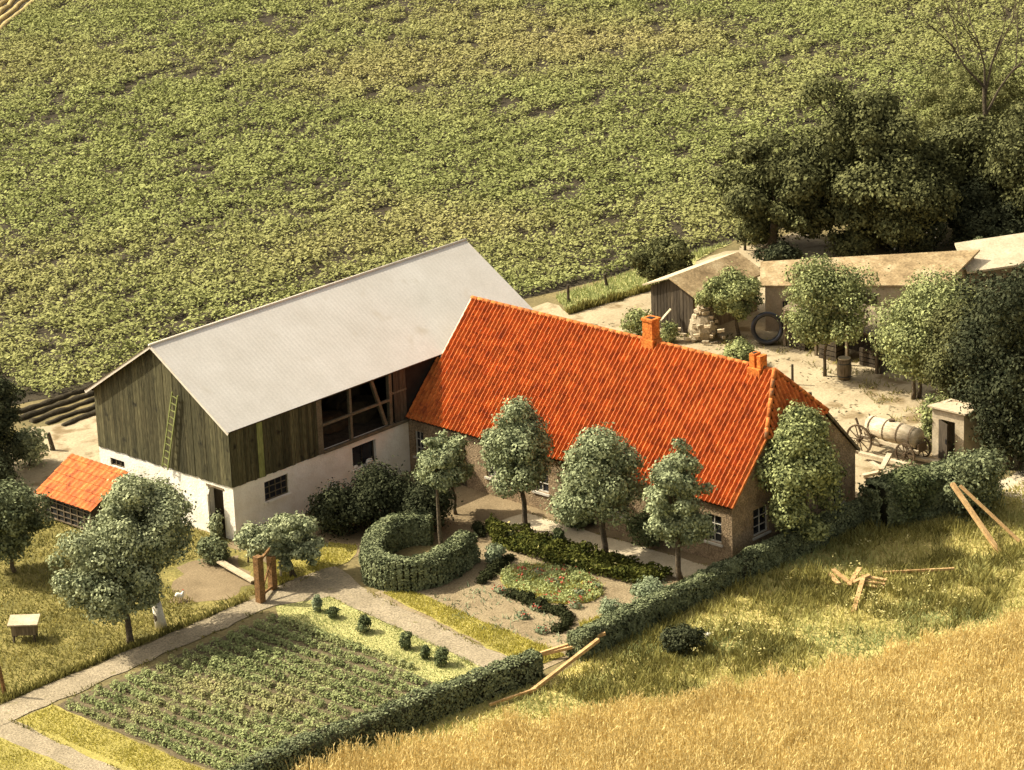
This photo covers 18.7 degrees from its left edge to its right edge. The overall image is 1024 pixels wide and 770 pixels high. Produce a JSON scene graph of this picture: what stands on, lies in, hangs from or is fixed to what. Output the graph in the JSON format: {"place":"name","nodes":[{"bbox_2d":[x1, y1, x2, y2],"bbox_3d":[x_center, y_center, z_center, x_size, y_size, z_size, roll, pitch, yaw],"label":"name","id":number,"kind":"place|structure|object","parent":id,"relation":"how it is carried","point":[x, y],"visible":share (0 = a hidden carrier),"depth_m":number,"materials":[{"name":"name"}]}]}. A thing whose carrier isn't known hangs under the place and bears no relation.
{"place":"outdoors","nodes":[
{"label":"outdoors","id":0,"kind":"place"},
{"bbox_2d":[0,739,66,769],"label":"lawn grass","id":1,"kind":"structure","parent":0,"point":[25,758],"depth_m":106.26,"materials":[{"name":"plant"}]},
{"bbox_2d":[0,721,120,769],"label":"side path","id":2,"kind":"structure","parent":0,"point":[33,741],"depth_m":107.04,"materials":[{"name":"beige gravel"}]},
{"bbox_2d":[0,704,203,769],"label":"side lawn","id":3,"kind":"structure","parent":0,"point":[88,753],"depth_m":106.86,"materials":[{"name":"plant"}]},
{"bbox_2d":[0,520,288,696],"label":"orchard grass","id":4,"kind":"structure","parent":0,"point":[171,574],"depth_m":118.41,"materials":[{"name":"green plant"}]},
{"bbox_2d":[7,614,39,642],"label":"beehive","id":5,"kind":"object","parent":4,"relation":"on","point":[22,624],"visible":1,"depth_m":115.68,"materials":[{"name":"beige wood"}]},
{"bbox_2d":[0,474,57,573],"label":"apple tree","id":6,"kind":"object","parent":4,"relation":"on","point":[21,517],"visible":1,"depth_m":120.97,"materials":[{"name":"green plant"}]},
{"bbox_2d":[34,453,128,530],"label":"lean to","id":7,"kind":"object","parent":4,"relation":"on","point":[75,486],"visible":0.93,"depth_m":126.96,"materials":[{"name":"tile"}]},
{"bbox_2d":[43,497,91,529],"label":"window","id":8,"kind":"structure","parent":7,"relation":"in","point":[62,512],"depth_m":126.85,"materials":[{"name":"glass"}]},
{"bbox_2d":[45,510,170,644],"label":"apple tree","id":9,"kind":"object","parent":4,"relation":"on","point":[105,581],"visible":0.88,"depth_m":113.43,"materials":[{"name":"green plant"}]},
{"bbox_2d":[89,469,197,629],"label":"apple tree","id":10,"kind":"object","parent":4,"relation":"on","point":[165,508],"visible":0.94,"depth_m":114.31,"materials":[{"name":"green plant"}]},
{"bbox_2d":[0,502,286,697],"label":"orchard blades","id":11,"kind":"object","parent":4,"relation":"on","point":[85,635],"visible":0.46,"depth_m":117.58,"materials":[{"name":"green plant"}]},
{"bbox_2d":[167,555,253,602],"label":"dirt patch","id":12,"kind":"object","parent":4,"relation":"on","point":[196,581],"visible":0.95,"depth_m":120.76,"materials":[{"name":"beige soil"}]},
{"bbox_2d":[194,533,233,566],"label":"shrub","id":13,"kind":"object","parent":12,"relation":"on","point":[213,549],"visible":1,"depth_m":122.25,"materials":[{"name":"green plant"}]},
{"bbox_2d":[0,566,506,725],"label":"garden path","id":14,"kind":"structure","parent":0,"point":[339,584],"depth_m":115.76,"materials":[{"name":"beige gravel"}]},
{"bbox_2d":[253,547,277,603],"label":"garden gate","id":15,"kind":"structure","parent":14,"relation":"on","point":[260,581],"depth_m":118.51,"materials":[{"name":"brown wood"}]},
{"bbox_2d":[276,542,357,584],"bbox_3d":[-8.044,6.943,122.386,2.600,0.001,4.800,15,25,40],"label":"yellow lawn","id":16,"kind":"structure","parent":0,"point":[323,555],"depth_m":122.40,"materials":[{"name":"yellow plant"}]},
{"bbox_2d":[232,510,327,576],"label":"plum tree","id":17,"kind":"object","parent":16,"relation":"on","point":[286,538],"visible":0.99,"depth_m":119.71,"materials":[{"name":"green plant"}]},
{"bbox_2d":[375,542,637,669],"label":"garden soil","id":18,"kind":"structure","parent":0,"point":[587,610],"depth_m":117.56,"materials":[{"name":"beige soil"}]},
{"bbox_2d":[382,589,564,662],"bbox_3d":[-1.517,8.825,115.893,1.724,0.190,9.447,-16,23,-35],"label":"lawn grass","id":19,"kind":"structure","parent":18,"relation":"on","point":[475,632],"depth_m":115.40,"materials":[{"name":"green plant"}]},
{"bbox_2d":[430,582,564,642],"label":"bed growth","id":20,"kind":"object","parent":18,"relation":"on","point":[479,591],"visible":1,"depth_m":116.55,"materials":[{"name":"green plant"}]},
{"bbox_2d":[499,562,603,603],"bbox_3d":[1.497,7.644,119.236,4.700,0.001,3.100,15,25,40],"label":"flower bed","id":21,"kind":"object","parent":18,"relation":"on","point":[553,588],"visible":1,"depth_m":118.42,"materials":[{"name":"green plant"}]},
{"bbox_2d":[494,559,605,602],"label":"bed growth","id":22,"kind":"object","parent":21,"relation":"on","point":[526,576],"visible":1,"depth_m":119.60,"materials":[{"name":"green plant"}]},
{"bbox_2d":[500,560,602,601],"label":"bed growth","id":23,"kind":"object","parent":21,"relation":"on","point":[557,573],"visible":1,"depth_m":119.11,"materials":[{"name":"plant"}]},
{"bbox_2d":[627,575,671,600],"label":"sage shrub","id":24,"kind":"object","parent":18,"relation":"on","point":[647,585],"visible":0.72,"depth_m":116.59,"materials":[{"name":"green plant"}]},
{"bbox_2d":[0,0,1023,407],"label":"field soil","id":25,"kind":"structure","parent":0,"point":[386,206],"depth_m":186.02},
{"bbox_2d":[0,0,34,30],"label":"ploughed ridges","id":26,"kind":"object","parent":25,"relation":"on","point":[6,22],"visible":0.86,"depth_m":224.98,"materials":[{"name":"soil"}]},
{"bbox_2d":[17,382,95,426],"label":"soil ridges","id":27,"kind":"object","parent":25,"relation":"on","point":[28,411],"visible":0.52,"depth_m":140.66,"materials":[{"name":"brown soil"}]},
{"bbox_2d":[0,0,1023,396],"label":"crop plants","id":28,"kind":"object","parent":25,"relation":"on","point":[346,82],"visible":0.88,"depth_m":186.14,"materials":[{"name":"green plant"}]},
{"bbox_2d":[900,46,1023,139],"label":"tree","id":29,"kind":"object","parent":25,"relation":"on","point":[1009,91],"visible":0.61,"depth_m":171.03,"materials":[{"name":"green plant"}]},
{"bbox_2d":[0,215,1023,769],"bbox_3d":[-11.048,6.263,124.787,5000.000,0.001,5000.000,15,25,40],"label":"ground","id":30,"kind":"structure","parent":0,"point":[352,569],"depth_m":122.06,"materials":[{"name":"beige soil"}]},
{"bbox_2d":[11,416,99,509],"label":"sandy apron","id":31,"kind":"object","parent":30,"relation":"on","point":[80,438],"visible":0.1,"depth_m":135.86,"materials":[{"name":"beige sand"}]},
{"bbox_2d":[0,446,22,483],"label":"shrub","id":32,"kind":"object","parent":31,"relation":"on","point":[6,467],"visible":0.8,"depth_m":130.97,"materials":[{"name":"green plant"}]},
{"bbox_2d":[0,373,30,465],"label":"dark conifer","id":33,"kind":"object","parent":31,"relation":"on","point":[9,416],"visible":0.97,"depth_m":132.04,"materials":[{"name":"green plant"}]},
{"bbox_2d":[8,423,51,470],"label":"shrub","id":34,"kind":"object","parent":31,"relation":"on","point":[34,450],"visible":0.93,"depth_m":133.41,"materials":[{"name":"green plant"}]},
{"bbox_2d":[0,595,250,702],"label":"path edge weeds","id":35,"kind":"object","parent":30,"relation":"on","point":[14,693],"visible":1,"depth_m":114.17,"materials":[{"name":"green plant"}]},
{"bbox_2d":[58,613,432,769],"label":"vegetable plot","id":36,"kind":"object","parent":30,"relation":"on","point":[170,751],"visible":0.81,"depth_m":110.61,"materials":[{"name":"green plant"}]},
{"bbox_2d":[65,613,441,769],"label":"potato rows","id":37,"kind":"object","parent":36,"relation":"on","point":[235,719],"visible":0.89,"depth_m":110.53,"materials":[{"name":"green plant"}]},
{"bbox_2d":[84,238,532,539],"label":"barn","id":38,"kind":"structure","parent":30,"relation":"on","point":[288,405],"depth_m":127.59,"materials":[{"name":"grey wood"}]},
{"bbox_2d":[264,474,291,504],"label":"window","id":39,"kind":"structure","parent":38,"relation":"in","point":[278,486],"depth_m":126.01,"materials":[{"name":"black glass"}]},
{"bbox_2d":[352,440,378,472],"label":"window","id":40,"kind":"structure","parent":38,"relation":"in","point":[362,452],"depth_m":129.54,"materials":[{"name":"black glass"}]},
{"bbox_2d":[275,596,479,683],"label":"lawn strip","id":41,"kind":"object","parent":30,"relation":"on","point":[377,631],"visible":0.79,"depth_m":115.15,"materials":[{"name":"plant"}]},
{"bbox_2d":[411,434,457,543],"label":"lime tree","id":42,"kind":"object","parent":30,"relation":"on","point":[436,460],"visible":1,"depth_m":119.79,"materials":[{"name":"green plant"}]},
{"bbox_2d":[228,471,716,585],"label":"court","id":43,"kind":"object","parent":30,"relation":"on","point":[475,505],"visible":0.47,"depth_m":125.94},
{"bbox_2d":[301,473,375,540],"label":"lilac shrub","id":44,"kind":"object","parent":43,"relation":"on","point":[326,506],"visible":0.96,"depth_m":124.28,"materials":[{"name":"green plant"}]},
{"bbox_2d":[334,455,423,531],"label":"lilac shrub","id":45,"kind":"object","parent":43,"relation":"on","point":[379,485],"visible":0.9,"depth_m":124.51,"materials":[{"name":"green plant"}]},
{"bbox_2d":[358,510,480,591],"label":"horseshoe hedge","id":46,"kind":"object","parent":43,"relation":"on","point":[383,541],"visible":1,"depth_m":120.08,"materials":[{"name":"green plant"}]},
{"bbox_2d":[387,468,463,532],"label":"lilac shrub","id":47,"kind":"object","parent":43,"relation":"on","point":[426,498],"visible":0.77,"depth_m":124.10,"materials":[{"name":"green plant"}]},
{"bbox_2d":[423,429,474,514],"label":"lime tree","id":48,"kind":"object","parent":43,"relation":"on","point":[462,469],"visible":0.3,"depth_m":125.68,"materials":[{"name":"green plant"}]},
{"bbox_2d":[474,395,555,530],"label":"lime tree","id":49,"kind":"object","parent":43,"relation":"on","point":[516,445],"visible":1,"depth_m":122.85,"materials":[{"name":"green plant"}]},
{"bbox_2d":[485,530,673,584],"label":"border bed","id":50,"kind":"object","parent":43,"relation":"on","point":[602,577],"visible":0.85,"depth_m":120.16,"materials":[{"name":"soil"}]},
{"bbox_2d":[484,512,673,583],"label":"bed growth","id":51,"kind":"object","parent":50,"relation":"on","point":[548,547],"visible":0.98,"depth_m":121.51,"materials":[{"name":"green plant"}]},
{"bbox_2d":[540,421,651,552],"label":"lime tree","id":52,"kind":"object","parent":43,"relation":"on","point":[602,466],"visible":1,"depth_m":119.82,"materials":[{"name":"green plant"}]},
{"bbox_2d":[502,513,708,577],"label":"paved walk","id":53,"kind":"structure","parent":43,"relation":"on","point":[539,524],"depth_m":122.78,"materials":[{"name":"grey stone"}]},
{"bbox_2d":[622,509,662,548],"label":"shrub","id":54,"kind":"object","parent":43,"relation":"on","point":[636,527],"visible":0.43,"depth_m":122.29,"materials":[{"name":"green plant"}]},
{"bbox_2d":[642,437,720,580],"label":"lime tree","id":55,"kind":"object","parent":43,"relation":"on","point":[678,521],"visible":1,"depth_m":117.48,"materials":[{"name":"green plant"}]},
{"bbox_2d":[405,295,860,560],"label":"farmhouse","id":56,"kind":"object","parent":30,"relation":"on","point":[650,393],"visible":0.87,"depth_m":125.17,"materials":[{"name":"orange tile"}]},
{"bbox_2d":[752,505,770,540],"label":"window","id":57,"kind":"structure","parent":56,"relation":"in","point":[759,522],"depth_m":121.27,"materials":[{"name":"black glass"}]},
{"bbox_2d":[556,240,733,309],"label":"grass verge","id":58,"kind":"object","parent":30,"relation":"on","point":[693,262],"depth_m":155.93,"materials":[{"name":"green plant"}]},
{"bbox_2d":[565,284,651,314],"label":"verge weeds","id":59,"kind":"object","parent":58,"relation":"on","point":[593,303],"visible":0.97,"depth_m":153.12,"materials":[{"name":"green plant"}]},
{"bbox_2d":[532,232,954,497],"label":"yard","id":60,"kind":"structure","parent":30,"relation":"on","point":[822,391],"depth_m":141.89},
{"bbox_2d":[619,303,661,335],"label":"shrub","id":61,"kind":"object","parent":60,"relation":"on","point":[634,325],"visible":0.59,"depth_m":147.15,"materials":[{"name":"green plant"}]},
{"bbox_2d":[627,232,695,284],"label":"field edge tree","id":62,"kind":"object","parent":60,"relation":"on","point":[666,255],"visible":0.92,"depth_m":152.20,"materials":[{"name":"green plant"}]},
{"bbox_2d":[642,252,759,334],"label":"timber shed","id":63,"kind":"structure","parent":60,"relation":"on","point":[677,291],"depth_m":148.37,"materials":[{"name":"wood"}]},
{"bbox_2d":[676,304,725,343],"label":"brick heap","id":64,"kind":"object","parent":60,"relation":"on","point":[702,327],"visible":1,"depth_m":146.50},
{"bbox_2d":[692,261,765,338],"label":"yard tree","id":65,"kind":"object","parent":60,"relation":"on","point":[729,291],"visible":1,"depth_m":145.69,"materials":[{"name":"green plant"}]},
{"bbox_2d":[716,336,756,361],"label":"shrub","id":66,"kind":"object","parent":60,"relation":"on","point":[740,349],"visible":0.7,"depth_m":142.75,"materials":[{"name":"green plant"}]},
{"bbox_2d":[751,311,782,344],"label":"tire","id":67,"kind":"object","parent":60,"relation":"on","point":[777,337],"visible":0.98,"depth_m":145.69,"materials":[{"name":"black rubber"}]},
{"bbox_2d":[751,235,805,267],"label":"shrub","id":68,"kind":"object","parent":60,"relation":"on","point":[780,250],"visible":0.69,"depth_m":156.78,"materials":[{"name":"green plant"}]},
{"bbox_2d":[703,129,859,248],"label":"tree","id":69,"kind":"object","parent":60,"relation":"on","point":[755,198],"visible":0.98,"depth_m":158.43,"materials":[{"name":"green plant"}]},
{"bbox_2d":[660,329,923,421],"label":"yard weeds","id":70,"kind":"object","parent":60,"relation":"on","point":[725,341],"visible":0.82,"depth_m":140.15,"materials":[{"name":"green plant"}]},
{"bbox_2d":[819,341,844,360],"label":"slatted crate","id":71,"kind":"object","parent":60,"relation":"on","point":[835,352],"visible":0.57,"depth_m":143.38,"materials":[{"name":"brown wood"}]},
{"bbox_2d":[776,251,889,376],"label":"yard tree","id":72,"kind":"object","parent":60,"relation":"on","point":[816,294],"visible":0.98,"depth_m":139.45,"materials":[{"name":"green plant"}]},
{"bbox_2d":[782,302,894,373],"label":"open shelter","id":73,"kind":"object","parent":60,"relation":"on","point":[880,368],"visible":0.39,"depth_m":143.35,"materials":[{"name":"brown wood"}]},
{"bbox_2d":[819,225,880,256],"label":"shrub","id":74,"kind":"object","parent":60,"relation":"on","point":[845,242],"visible":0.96,"depth_m":158.67,"materials":[{"name":"green plant"}]},
{"bbox_2d":[760,249,979,330],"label":"long shed","id":75,"kind":"structure","parent":60,"relation":"on","point":[901,266],"depth_m":147.76,"materials":[{"name":"paint"}]},
{"bbox_2d":[847,416,931,464],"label":"tank cart","id":76,"kind":"object","parent":60,"relation":"on","point":[893,431],"visible":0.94,"depth_m":130.47,"materials":[{"name":"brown wood"}]},
{"bbox_2d":[860,263,990,399],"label":"yard tree","id":77,"kind":"object","parent":60,"relation":"on","point":[903,335],"visible":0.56,"depth_m":135.92,"materials":[{"name":"green plant"}]},
{"bbox_2d":[915,391,948,451],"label":"shrub","id":78,"kind":"object","parent":60,"relation":"on","point":[926,420],"visible":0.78,"depth_m":131.09,"materials":[{"name":"green plant"}]},
{"bbox_2d":[927,399,981,459],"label":"outhouse","id":79,"kind":"structure","parent":60,"relation":"on","point":[958,429],"depth_m":130.09,"materials":[{"name":"beige paint"}]},
{"bbox_2d":[938,419,947,459],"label":"door","id":80,"kind":"structure","parent":79,"relation":"in","point":[943,427],"depth_m":130.08,"materials":[{"name":"grey wood"}]},
{"bbox_2d":[916,287,995,401],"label":"yard tree","id":81,"kind":"object","parent":60,"relation":"on","point":[941,374],"visible":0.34,"depth_m":132.96,"materials":[{"name":"green plant"}]},
{"bbox_2d":[752,398,849,545],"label":"tree","id":82,"kind":"object","parent":30,"relation":"on","point":[797,457],"visible":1,"depth_m":119.74,"materials":[{"name":"green plant"}]},
{"bbox_2d":[777,73,950,243],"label":"tree","id":83,"kind":"object","parent":30,"relation":"on","point":[866,132],"visible":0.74,"depth_m":158.06,"materials":[{"name":"green plant"}]},
{"bbox_2d":[844,148,966,253],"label":"tree","id":84,"kind":"object","parent":30,"relation":"on","point":[931,194],"visible":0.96,"depth_m":156.80,"materials":[{"name":"green plant"}]},
{"bbox_2d":[869,212,954,253],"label":"elder bush","id":85,"kind":"object","parent":30,"relation":"on","point":[934,235],"visible":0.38,"depth_m":158.23,"materials":[{"name":"green plant"}]},
{"bbox_2d":[919,110,1015,218],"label":"tree","id":86,"kind":"object","parent":30,"relation":"on","point":[963,154],"visible":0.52,"depth_m":161.64,"materials":[{"name":"green plant"}]},
{"bbox_2d":[914,0,1023,120],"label":"bare tree","id":87,"kind":"object","parent":30,"relation":"on","point":[985,89],"visible":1,"depth_m":162.54,"materials":[{"name":"brown plant"}]},
{"bbox_2d":[946,175,1004,244],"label":"shrub","id":88,"kind":"object","parent":30,"relation":"on","point":[974,198],"visible":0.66,"depth_m":159.67,"materials":[{"name":"green plant"}]},
{"bbox_2d":[938,261,1023,470],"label":"yard tree","id":89,"kind":"object","parent":30,"relation":"on","point":[999,378],"visible":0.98,"depth_m":126.46,"materials":[{"name":"green plant"}]},
{"bbox_2d":[944,200,1023,249],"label":"shrub","id":90,"kind":"object","parent":30,"relation":"on","point":[1013,222],"visible":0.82,"depth_m":158.39,"materials":[{"name":"green plant"}]},
{"bbox_2d":[955,233,1023,303],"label":"pale shed","id":91,"kind":"structure","parent":30,"relation":"on","point":[999,253],"depth_m":149.21,"materials":[{"name":"beige"}]},
{"bbox_2d":[970,389,1023,475],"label":"elder bush","id":92,"kind":"object","parent":30,"relation":"on","point":[1016,451],"visible":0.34,"depth_m":127.87,"materials":[{"name":"green plant"}]},
{"bbox_2d":[978,96,1023,217],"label":"tree","id":93,"kind":"object","parent":30,"relation":"on","point":[1008,155],"visible":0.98,"depth_m":158.49,"materials":[{"name":"green plant"}]},
{"bbox_2d":[307,479,1023,769],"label":"meadow","id":94,"kind":"structure","parent":0,"point":[1000,532],"depth_m":114.88,"materials":[{"name":"plant"}]},
{"bbox_2d":[223,648,545,769],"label":"clipped hedge","id":95,"kind":"object","parent":94,"relation":"on","point":[427,704],"visible":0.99,"depth_m":107.23,"materials":[{"name":"green plant"}]},
{"bbox_2d":[529,638,599,694],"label":"pole","id":96,"kind":"object","parent":94,"relation":"on","point":[571,660],"visible":1,"depth_m":110.82,"materials":[{"name":"brown wood"}]},
{"bbox_2d":[655,621,708,655],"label":"meadow bush","id":97,"kind":"object","parent":94,"relation":"on","point":[673,638],"visible":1,"depth_m":112.21,"materials":[{"name":"green plant"}]},
{"bbox_2d":[565,497,872,661],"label":"clipped hedge","id":98,"kind":"object","parent":94,"relation":"on","point":[624,620],"visible":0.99,"depth_m":117.08,"materials":[{"name":"green plant"}]},
{"bbox_2d":[864,458,942,528],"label":"shrub","id":99,"kind":"object","parent":94,"relation":"on","point":[913,472],"visible":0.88,"depth_m":123.24,"materials":[{"name":"green plant"}]},
{"bbox_2d":[856,454,998,528],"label":"clipped hedge","id":100,"kind":"object","parent":94,"relation":"on","point":[884,511],"visible":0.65,"depth_m":123.71,"materials":[{"name":"green plant"}]},
{"bbox_2d":[950,482,1000,552],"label":"pole","id":101,"kind":"object","parent":94,"relation":"on","point":[972,513],"visible":1,"depth_m":121.56,"materials":[{"name":"brown wood"}]},
{"bbox_2d":[938,441,1013,521],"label":"shrub","id":102,"kind":"object","parent":94,"relation":"on","point":[978,474],"visible":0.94,"depth_m":123.23,"materials":[{"name":"green plant"}]},
{"bbox_2d":[351,636,1023,769],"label":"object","id":103,"kind":"structure","parent":0,"point":[932,668],"depth_m":106.38,"materials":[{"name":"yellow plant"}]},
{"bbox_2d":[285,604,1023,769],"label":"grain crop","id":104,"kind":"object","parent":103,"relation":"on","point":[887,720],"visible":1,"depth_m":105.53,"materials":[{"name":"yellow plant"}]},
{"bbox_2d":[997,470,1023,499],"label":"pale track","id":105,"kind":"structure","parent":0,"point":[1016,477],"depth_m":127.73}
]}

